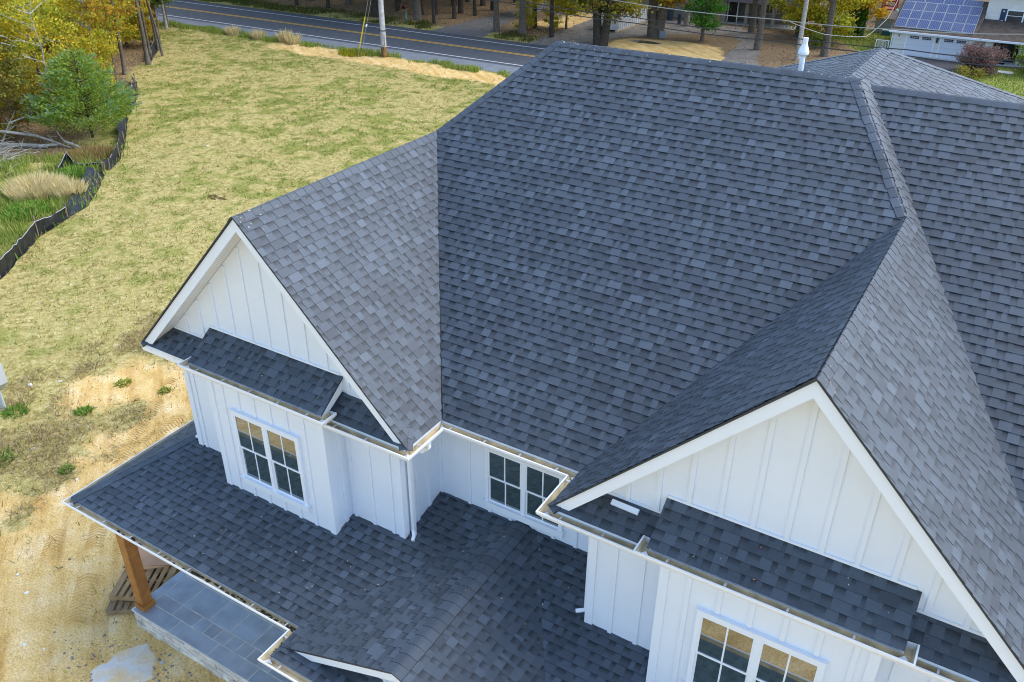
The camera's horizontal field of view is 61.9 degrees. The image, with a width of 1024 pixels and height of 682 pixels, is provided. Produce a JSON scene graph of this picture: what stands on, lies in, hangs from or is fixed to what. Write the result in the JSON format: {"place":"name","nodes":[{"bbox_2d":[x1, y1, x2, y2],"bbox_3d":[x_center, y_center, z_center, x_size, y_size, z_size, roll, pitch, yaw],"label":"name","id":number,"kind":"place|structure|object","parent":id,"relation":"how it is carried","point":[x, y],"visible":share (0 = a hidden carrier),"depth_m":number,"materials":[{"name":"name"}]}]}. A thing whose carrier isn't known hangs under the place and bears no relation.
{"place":"outdoors","nodes":[
{"label":"outdoors","id":0,"kind":"place"},
{"bbox_2d":[0,309,191,562],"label":"dead grass","id":1,"kind":"structure","parent":0,"point":[42,454],"depth_m":23.65,"materials":[{"name":"plant"}]},
{"bbox_2d":[42,621,205,681],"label":"gravel","id":2,"kind":"structure","parent":0,"point":[112,645],"depth_m":17.11,"materials":[{"name":"gravel"}]},
{"bbox_2d":[0,21,510,680],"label":"field grass","id":3,"kind":"structure","parent":0,"point":[282,139],"depth_m":46.44,"materials":[{"name":"plant"}]},
{"bbox_2d":[145,0,548,66],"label":"road","id":4,"kind":"structure","parent":0,"point":[448,50],"depth_m":73.47,"materials":[{"name":"asphalt"}]},
{"bbox_2d":[162,14,522,65],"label":"white edge line","id":5,"kind":"object","parent":4,"relation":"on","point":[359,42],"visible":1,"depth_m":69.60,"materials":[{"name":"paint"}]},
{"bbox_2d":[156,5,533,56],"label":"yellow centre line","id":6,"kind":"object","parent":4,"relation":"on","point":[356,32],"visible":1,"depth_m":73.58,"materials":[{"name":"paint"}]},
{"bbox_2d":[199,0,546,42],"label":"verge grass","id":7,"kind":"structure","parent":0,"point":[423,23],"depth_m":81.66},
{"bbox_2d":[0,0,1023,681],"bbox_3d":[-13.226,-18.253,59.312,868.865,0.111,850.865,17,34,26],"label":"ground","id":8,"kind":"structure","parent":0,"point":[44,602],"depth_m":34.85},
{"bbox_2d":[0,364,7,409],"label":"meter pedestal","id":9,"kind":"object","parent":8,"relation":"on","point":[3,381],"visible":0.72,"depth_m":23.89,"materials":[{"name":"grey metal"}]},
{"bbox_2d":[0,446,16,467],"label":"weed plant","id":10,"kind":"object","parent":8,"relation":"on","point":[6,456],"visible":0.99,"depth_m":22.63,"materials":[{"name":"green plant"}]},
{"bbox_2d":[0,401,30,419],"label":"weed plant","id":11,"kind":"object","parent":8,"relation":"on","point":[22,411],"visible":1,"depth_m":24.45,"materials":[{"name":"green plant"}]},
{"bbox_2d":[0,143,47,147],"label":"cut log","id":12,"kind":"object","parent":8,"relation":"on","point":[26,145],"visible":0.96,"depth_m":45.41,"materials":[{"name":"grey wood"}]},
{"bbox_2d":[0,48,49,139],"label":"olive tree","id":13,"kind":"object","parent":8,"relation":"on","point":[16,80],"visible":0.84,"depth_m":45.65,"materials":[{"name":"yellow plant"}]},
{"bbox_2d":[0,135,50,173],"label":"brush pile","id":14,"kind":"object","parent":8,"relation":"on","point":[5,152],"visible":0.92,"depth_m":44.23,"materials":[{"name":"grey wood"}]},
{"bbox_2d":[0,199,52,221],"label":"weed clump","id":15,"kind":"object","parent":8,"relation":"on","point":[16,208],"visible":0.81,"depth_m":37.35,"materials":[{"name":"green plant"}]},
{"bbox_2d":[0,0,58,95],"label":"lime tree","id":16,"kind":"object","parent":8,"relation":"on","point":[15,31],"visible":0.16,"depth_m":51.12,"materials":[{"name":"yellow plant"}]},
{"bbox_2d":[0,202,67,278],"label":"silt fence","id":17,"kind":"object","parent":8,"relation":"on","point":[25,241],"visible":0.97,"depth_m":34.48,"materials":[{"name":"black fabric"}]},
{"bbox_2d":[1,0,70,100],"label":"bare sapling","id":18,"kind":"object","parent":8,"relation":"on","point":[27,56],"visible":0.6,"depth_m":46.82,"materials":[{"name":"grey wood"}]},
{"bbox_2d":[0,123,71,147],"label":"fallen branch","id":19,"kind":"object","parent":8,"relation":"on","point":[22,133],"visible":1,"depth_m":45.40,"materials":[{"name":"grey wood"}]},
{"bbox_2d":[0,168,72,201],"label":"grass tuft","id":20,"kind":"object","parent":8,"relation":"on","point":[25,186],"visible":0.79,"depth_m":39.01,"materials":[{"name":"plant"}]},
{"bbox_2d":[0,0,88,109],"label":"lime tree","id":21,"kind":"object","parent":8,"relation":"on","point":[26,47],"visible":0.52,"depth_m":48.40,"materials":[{"name":"yellow plant"}]},
{"bbox_2d":[0,0,93,73],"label":"lime tree","id":22,"kind":"object","parent":8,"relation":"on","point":[61,5],"visible":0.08,"depth_m":54.27,"materials":[{"name":"yellow plant"}]},
{"bbox_2d":[33,4,84,84],"bbox_3d":[-29.890,-19.422,55.980,4.472,5.325,5.008,-3,30,-6],"label":"lime tree","id":23,"kind":"object","parent":8,"relation":"on","point":[59,15],"visible":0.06,"depth_m":54.58,"materials":[{"name":"yellow plant"}]},
{"bbox_2d":[43,173,89,200],"bbox_3d":[-20.513,-7.109,39.200,2.026,0.972,2.029,17,34,26],"label":"grass tuft","id":24,"kind":"object","parent":8,"relation":"on","point":[69,187],"visible":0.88,"depth_m":38.98,"materials":[{"name":"plant"}]},
{"bbox_2d":[0,139,133,266],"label":"weeds","id":25,"kind":"object","parent":8,"relation":"on","point":[9,169],"visible":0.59,"depth_m":39.69,"materials":[{"name":"green plant"}]},
{"bbox_2d":[37,23,97,69],"bbox_3d":[-28.382,-18.163,54.730,4.114,4.487,4.828,18,35,27],"label":"rusty sapling","id":26,"kind":"object","parent":8,"relation":"on","point":[47,47],"visible":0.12,"depth_m":53.73,"materials":[{"name":"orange plant"}]},
{"bbox_2d":[32,0,107,61],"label":"lime tree","id":27,"kind":"object","parent":8,"relation":"on","point":[80,29],"visible":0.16,"depth_m":57.15,"materials":[{"name":"yellow plant"}]},
{"bbox_2d":[53,165,90,178],"bbox_3d":[-21.515,-8.272,41.694,1.893,0.494,1.926,17,34,26],"label":"weed clump","id":28,"kind":"object","parent":8,"relation":"on","point":[72,169],"visible":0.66,"depth_m":41.66,"materials":[{"name":"green plant"}]},
{"bbox_2d":[57,148,102,171],"bbox_3d":[-21.302,-8.880,42.475,2.483,1.077,1.366,0,30,-1],"label":"silt fence","id":29,"kind":"object","parent":8,"relation":"on","point":[65,157],"visible":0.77,"depth_m":42.71,"materials":[{"name":"black fabric"}]},
{"bbox_2d":[19,46,142,139],"bbox_3d":[-23.029,-13.355,46.023,6.179,5.070,6.300,17,34,26],"label":"cedar tree","id":30,"kind":"object","parent":8,"relation":"on","point":[92,86],"visible":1,"depth_m":45.29,"materials":[{"name":"green plant"}]},
{"bbox_2d":[71,403,94,415],"bbox_3d":[-12.301,1.986,24.485,0.714,0.171,0.694,17,34,26],"label":"weed plant","id":31,"kind":"object","parent":8,"relation":"on","point":[85,408],"visible":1,"depth_m":24.50,"materials":[{"name":"green plant"}]},
{"bbox_2d":[0,33,165,156],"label":"leaf litter","id":32,"kind":"object","parent":8,"relation":"on","point":[38,141],"visible":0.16,"depth_m":48.60,"materials":[{"name":"plant"}]},
{"bbox_2d":[63,162,104,217],"bbox_3d":[-19.727,-7.018,39.505,0.981,0.878,5.866,-6,31,-12],"label":"silt fence","id":33,"kind":"object","parent":8,"relation":"on","point":[91,171],"visible":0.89,"depth_m":39.31,"materials":[{"name":"black fabric"}]},
{"bbox_2d":[59,143,113,162],"bbox_3d":[-21.918,-9.762,44.093,2.673,0.606,2.746,17,34,26],"label":"grass tuft","id":34,"kind":"object","parent":8,"relation":"on","point":[99,149],"visible":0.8,"depth_m":44.06,"materials":[{"name":"plant"}]},
{"bbox_2d":[1,360,190,677],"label":"pebbles","id":35,"kind":"object","parent":8,"relation":"on","point":[82,515],"visible":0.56,"depth_m":21.36,"materials":[{"name":"beige"}]},
{"bbox_2d":[65,27,128,92],"bbox_3d":[-26.148,-17.475,53.852,3.935,4.184,3.514,-20,36,-31],"label":"lime tree","id":36,"kind":"object","parent":8,"relation":"on","point":[104,48],"visible":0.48,"depth_m":53.48,"materials":[{"name":"yellow plant"}]},
{"bbox_2d":[66,0,128,65],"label":"lime tree","id":37,"kind":"object","parent":8,"relation":"on","point":[108,56],"visible":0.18,"depth_m":60.78,"materials":[{"name":"yellow plant"}]},
{"bbox_2d":[66,0,143,81],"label":"slim tree","id":38,"kind":"object","parent":8,"relation":"on","point":[101,9],"visible":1,"depth_m":54.83,"materials":[{"name":"yellow plant"}]},
{"bbox_2d":[74,0,138,43],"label":"lime tree","id":39,"kind":"object","parent":8,"relation":"on","point":[125,32],"visible":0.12,"depth_m":65.34,"materials":[{"name":"yellow plant"}]},
{"bbox_2d":[39,378,186,627],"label":"tyre tracks","id":40,"kind":"object","parent":8,"relation":"on","point":[159,428],"visible":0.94,"depth_m":20.12},
{"bbox_2d":[102,115,128,169],"bbox_3d":[-21.385,-11.093,46.419,0.711,0.926,9.868,-8,31,-15],"label":"silt fence","id":41,"kind":"object","parent":8,"relation":"on","point":[121,127],"visible":0.92,"depth_m":45.36,"materials":[{"name":"black fabric"}]},
{"bbox_2d":[111,1,127,74],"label":"slim tree","id":42,"kind":"object","parent":8,"relation":"on","point":[124,68],"visible":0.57,"depth_m":59.19,"materials":[{"name":"grey plant"}]},
{"bbox_2d":[91,643,156,681],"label":"concrete splat","id":43,"kind":"object","parent":8,"relation":"on","point":[135,663],"visible":1,"depth_m":16.91,"materials":[{"name":"concrete"}]},
{"bbox_2d":[101,0,156,46],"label":"lime tree","id":44,"kind":"object","parent":8,"relation":"on","point":[134,39],"visible":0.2,"depth_m":67.02,"materials":[{"name":"yellow plant"}]},
{"bbox_2d":[122,73,137,111],"bbox_3d":[-24.212,-15.959,54.377,0.558,1.272,8.670,-9,32,-16],"label":"silt fence","id":45,"kind":"object","parent":8,"relation":"on","point":[134,83],"visible":0.51,"depth_m":54.91,"materials":[{"name":"black fabric"}]},
{"bbox_2d":[106,573,167,614],"bbox_3d":[-8.016,5.471,18.527,1.200,0.128,1.040,-2,30,-4],"label":"wooden pallet","id":46,"kind":"object","parent":8,"relation":"on","point":[113,607],"visible":0.3,"depth_m":18.13,"materials":[{"name":"brown wood"}]},
{"bbox_2d":[109,566,180,600],"bbox_3d":[-7.971,5.250,18.639,1.200,0.128,1.040,2,30,2],"label":"wooden pallet","id":47,"kind":"object","parent":46,"relation":"on","point":[118,591],"visible":0.46,"depth_m":18.57,"materials":[{"name":"brown wood"}]},
{"bbox_2d":[141,560,171,569],"bbox_3d":[-7.973,4.833,19.237,1.000,0.014,0.800,-6,31,-10],"label":"plywood sheet","id":48,"kind":"object","parent":47,"relation":"on","point":[147,567],"visible":0.14,"depth_m":18.93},
{"bbox_2d":[123,546,169,566],"bbox_3d":[-8.035,4.750,19.340,1.240,0.018,0.900,-2,32,1],"label":"plywood sheet","id":49,"kind":"object","parent":48,"relation":"on","point":[148,559],"visible":0.21,"depth_m":19.10,"materials":[{"name":"wood"}]},
{"bbox_2d":[119,0,162,45],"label":"rusty sapling","id":50,"kind":"object","parent":8,"relation":"on","point":[146,14],"visible":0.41,"depth_m":67.17,"materials":[{"name":"brown plant"}]},
{"bbox_2d":[134,0,150,64],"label":"slim tree","id":51,"kind":"object","parent":8,"relation":"on","point":[146,53],"visible":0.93,"depth_m":61.70,"materials":[{"name":"grey plant"}]},
{"bbox_2d":[148,27,160,60],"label":"silt fence","id":52,"kind":"object","parent":8,"relation":"on","point":[153,49],"visible":0.66,"depth_m":65.96,"materials":[{"name":"black fabric"}]},
{"bbox_2d":[146,0,163,55],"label":"slim tree","id":53,"kind":"object","parent":8,"relation":"on","point":[158,38],"visible":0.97,"depth_m":64.41,"materials":[{"name":"grey plant"}]},
{"bbox_2d":[150,0,175,26],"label":"green oak","id":54,"kind":"object","parent":8,"relation":"on","point":[158,2],"visible":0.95,"depth_m":73.82,"materials":[{"name":"grey plant"}]},
{"bbox_2d":[222,26,240,35],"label":"grass tuft","id":55,"kind":"object","parent":8,"relation":"on","point":[230,31],"visible":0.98,"depth_m":72.22,"materials":[{"name":"plant"}]},
{"bbox_2d":[246,28,266,39],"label":"grass tuft","id":56,"kind":"object","parent":8,"relation":"on","point":[255,35],"visible":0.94,"depth_m":70.67,"materials":[{"name":"plant"}]},
{"bbox_2d":[275,26,292,42],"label":"grass tuft","id":57,"kind":"object","parent":8,"relation":"on","point":[280,37],"visible":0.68,"depth_m":69.63,"materials":[{"name":"plant"}]},
{"bbox_2d":[284,30,301,44],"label":"grass tuft","id":58,"kind":"object","parent":8,"relation":"on","point":[292,39],"visible":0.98,"depth_m":69.09,"materials":[{"name":"plant"}]},
{"bbox_2d":[81,10,519,73],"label":"road shoulder","id":59,"kind":"object","parent":8,"relation":"on","point":[428,57],"visible":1,"depth_m":67.03},
{"bbox_2d":[145,18,510,77],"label":"verge weeds","id":60,"kind":"object","parent":8,"relation":"on","point":[377,52],"visible":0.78,"depth_m":68.13,"materials":[{"name":"green plant"}]},
{"bbox_2d":[337,47,372,56],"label":"weed clump","id":61,"kind":"object","parent":8,"relation":"on","point":[346,53],"visible":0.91,"depth_m":65.86,"materials":[{"name":"green plant"}]},
{"bbox_2d":[378,0,387,57],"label":"utility pole","id":62,"kind":"object","parent":8,"relation":"on","point":[382,30],"visible":0.91,"depth_m":64.23,"materials":[{"name":"grey wood"}]},
{"bbox_2d":[489,0,1023,68],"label":"overhead wire","id":63,"kind":"object","parent":62,"relation":"attached to","point":[755,39],"visible":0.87,"depth_m":50.84,"materials":[{"name":"grey"}]},
{"bbox_2d":[517,0,1023,61],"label":"overhead wire","id":64,"kind":"object","parent":62,"relation":"attached to","point":[778,35],"visible":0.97,"depth_m":49.84,"materials":[{"name":"grey"}]},
{"bbox_2d":[614,0,1023,34],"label":"overhead wire","id":65,"kind":"object","parent":62,"relation":"attached to","point":[825,24],"visible":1,"depth_m":48.17,"materials":[{"name":"silver metal"}]},
{"bbox_2d":[413,0,421,20],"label":"tree trunk","id":66,"kind":"object","parent":8,"relation":"on","point":[417,15],"visible":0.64,"depth_m":77.79,"materials":[{"name":"grey plant"}]},
{"bbox_2d":[430,2,554,36],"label":"gravel drive","id":67,"kind":"structure","parent":8,"relation":"on","point":[472,31],"depth_m":76.36,"materials":[{"name":"gravel"}]},
{"bbox_2d":[493,0,499,31],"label":"tree trunk","id":68,"kind":"object","parent":8,"relation":"on","point":[496,22],"visible":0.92,"depth_m":73.84,"materials":[{"name":"grey plant"}]},
{"bbox_2d":[518,0,526,34],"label":"tree trunk","id":69,"kind":"object","parent":8,"relation":"on","point":[522,27],"visible":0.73,"depth_m":72.63,"materials":[{"name":"grey plant"}]},
{"bbox_2d":[513,0,540,29],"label":"lime tree","id":70,"kind":"object","parent":8,"relation":"on","point":[530,22],"visible":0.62,"depth_m":74.06,"materials":[{"name":"green plant"}]},
{"bbox_2d":[62,37,1023,681],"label":"farmhouse","id":71,"kind":"object","parent":8,"relation":"on","point":[452,431],"visible":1,"depth_m":13.18,"materials":[{"name":"grey"}]},
{"bbox_2d":[88,515,295,651],"bbox_3d":[-5.714,3.999,14.439,5.283,0.040,0.546,17,34,26],"label":"gutter debris","id":72,"kind":"object","parent":71,"relation":"on","point":[233,595],"visible":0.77,"depth_m":14.10,"materials":[{"name":"brown plant"}]},
{"bbox_2d":[229,408,310,512],"bbox_3d":[-4.157,2.058,14.680,1.620,1.607,0.105,17,34,26],"label":"window","id":73,"kind":"structure","parent":71,"relation":"in","point":[270,456],"depth_m":14.65,"materials":[{"name":"white"}]},
{"bbox_2d":[483,448,564,538],"bbox_3d":[0.191,2.444,13.893,1.540,1.327,0.105,17,34,26],"label":"window","id":74,"kind":"structure","parent":71,"relation":"in","point":[515,489],"depth_m":13.94,"materials":[{"name":"white"}]},
{"bbox_2d":[610,499,639,515],"bbox_3d":[1.499,2.201,11.310,0.392,0.089,0.097,17,34,26],"label":"trim offcut","id":75,"kind":"object","parent":71,"relation":"on","point":[625,507],"depth_m":11.29,"materials":[{"name":"white"}]},
{"bbox_2d":[684,606,828,681],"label":"window","id":76,"kind":"structure","parent":71,"relation":"in","point":[723,649],"depth_m":10.78,"materials":[{"name":"white"}]},
{"bbox_2d":[549,0,553,37],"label":"tree trunk","id":77,"kind":"object","parent":8,"relation":"on","point":[551,28],"visible":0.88,"depth_m":71.65,"materials":[{"name":"brown plant"}]},
{"bbox_2d":[540,0,565,27],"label":"lime tree","id":78,"kind":"object","parent":8,"relation":"on","point":[555,16],"visible":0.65,"depth_m":74.13,"materials":[{"name":"green plant"}]},
{"bbox_2d":[547,0,587,28],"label":"maple tree","id":79,"kind":"object","parent":8,"relation":"on","point":[564,4],"visible":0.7,"depth_m":73.78,"materials":[{"name":"green plant"}]},
{"bbox_2d":[264,0,875,66],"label":"leaf litter","id":80,"kind":"object","parent":8,"relation":"on","point":[556,28],"visible":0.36,"depth_m":79.17,"materials":[{"name":"plant"}]},
{"bbox_2d":[568,0,661,45],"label":"oak tree","id":81,"kind":"object","parent":8,"relation":"on","point":[601,30],"visible":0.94,"depth_m":67.72,"materials":[{"name":"yellow plant"}]},
{"bbox_2d":[646,0,690,37],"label":"oak tree","id":82,"kind":"object","parent":8,"relation":"on","point":[659,14],"visible":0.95,"depth_m":71.78,"materials":[{"name":"grey plant"}]},
{"bbox_2d":[676,0,731,41],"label":"maple tree","id":83,"kind":"object","parent":8,"relation":"on","point":[700,20],"visible":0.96,"depth_m":69.85,"materials":[{"name":"green plant"}]},
{"bbox_2d":[623,0,822,30],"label":"beige house","id":84,"kind":"structure","parent":8,"relation":"on","point":[741,8],"depth_m":78.33,"materials":[{"name":"paint"}]},
{"bbox_2d":[726,2,738,21],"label":"door","id":85,"kind":"structure","parent":84,"relation":"in","point":[735,6],"depth_m":78.34,"materials":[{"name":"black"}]},
{"bbox_2d":[748,0,758,32],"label":"oak tree","id":86,"kind":"object","parent":8,"relation":"on","point":[752,26],"visible":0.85,"depth_m":73.96,"materials":[{"name":"grey plant"}]},
{"bbox_2d":[753,0,767,50],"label":"oak tree","id":87,"kind":"object","parent":8,"relation":"on","point":[758,43],"visible":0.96,"depth_m":67.42,"materials":[{"name":"grey plant"}]},
{"bbox_2d":[767,0,824,36],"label":"maple tree","id":88,"kind":"object","parent":8,"relation":"on","point":[794,16],"visible":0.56,"depth_m":71.92,"materials":[{"name":"yellow plant"}]},
{"bbox_2d":[794,0,808,60],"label":"utility pole","id":89,"kind":"object","parent":8,"relation":"on","point":[803,19],"depth_m":64.03,"materials":[{"name":"grey wood"}]},
{"bbox_2d":[809,29,838,46],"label":"garden shrub","id":90,"kind":"object","parent":8,"relation":"on","point":[819,36],"visible":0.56,"depth_m":68.79,"materials":[{"name":"green plant"}]},
{"bbox_2d":[819,0,836,56],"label":"oak tree","id":91,"kind":"object","parent":8,"relation":"on","point":[824,52],"visible":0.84,"depth_m":65.40,"materials":[{"name":"brown plant"}]},
{"bbox_2d":[794,0,874,39],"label":"maple tree","id":92,"kind":"object","parent":8,"relation":"on","point":[842,7],"visible":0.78,"depth_m":69.52,"materials":[{"name":"yellow plant"}]},
{"bbox_2d":[854,3,870,35],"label":"arborvitae","id":93,"kind":"object","parent":8,"relation":"on","point":[861,20],"visible":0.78,"depth_m":73.02,"materials":[{"name":"green plant"}]},
{"bbox_2d":[855,0,891,35],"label":"maple tree","id":94,"kind":"object","parent":8,"relation":"on","point":[879,13],"visible":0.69,"depth_m":71.70,"materials":[{"name":"yellow plant"}]},
{"bbox_2d":[836,31,1023,96],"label":"lawn grass","id":95,"kind":"structure","parent":8,"relation":"on","point":[989,78],"depth_m":62.39,"materials":[{"name":"plant"}]},
{"bbox_2d":[911,57,963,73],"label":"blacktop drive","id":96,"kind":"structure","parent":8,"relation":"on","point":[949,66],"depth_m":64.21,"materials":[{"name":"asphalt"}]},
{"bbox_2d":[889,0,1023,66],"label":"white house","id":97,"kind":"structure","parent":8,"relation":"on","point":[990,17],"depth_m":65.48,"materials":[{"name":"grey"}]},
{"bbox_2d":[902,34,935,56],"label":"garage door","id":98,"kind":"structure","parent":97,"relation":"in","point":[924,43],"depth_m":66.29,"materials":[{"name":"grey"}]},
{"bbox_2d":[936,37,970,60],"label":"garage door","id":99,"kind":"structure","parent":97,"relation":"in","point":[949,46],"depth_m":65.26,"materials":[{"name":"grey"}]},
{"bbox_2d":[994,42,1019,62],"bbox_3d":[37.211,-21.864,64.344,1.700,1.670,0.089,17,34,26],"label":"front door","id":100,"kind":"structure","parent":97,"relation":"in","point":[1012,48],"depth_m":64.24,"materials":[{"name":"black"}]},
{"bbox_2d":[1005,10,1023,21],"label":"window","id":101,"kind":"structure","parent":97,"relation":"in","point":[1012,15],"depth_m":64.66,"materials":[{"name":"white"}]},
{"bbox_2d":[951,64,988,81],"bbox_3d":[31.159,-18.212,58.609,2.555,1.408,2.538,-13,33,-22],"label":"garden shrub","id":102,"kind":"object","parent":8,"relation":"on","point":[962,70],"visible":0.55,"depth_m":58.20,"materials":[{"name":"yellow plant"}]},
{"bbox_2d":[951,39,1010,74],"bbox_3d":[33.602,-20.248,61.216,3.851,2.328,3.901,17,34,26],"label":"maroon bush","id":103,"kind":"object","parent":8,"relation":"on","point":[973,50],"visible":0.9,"depth_m":60.69,"materials":[{"name":"red plant"}]},
{"bbox_2d":[1007,39,1023,70],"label":"garden shrub","id":104,"kind":"object","parent":8,"relation":"on","point":[1020,56],"visible":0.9,"depth_m":60.85,"materials":[{"name":"green plant"}]},
{"bbox_2d":[527,16,759,64],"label":"driveway","id":105,"kind":"structure","parent":0,"point":[584,30],"depth_m":73.44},
{"bbox_2d":[601,6,647,32],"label":"dumpster","id":106,"kind":"object","parent":105,"relation":"on","point":[618,26],"visible":0.33,"depth_m":75.44,"materials":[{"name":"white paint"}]},
{"bbox_2d":[874,9,897,33],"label":"garden shed","id":107,"kind":"structure","parent":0,"point":[888,23],"depth_m":74.44,"materials":[{"name":"grey metal"}]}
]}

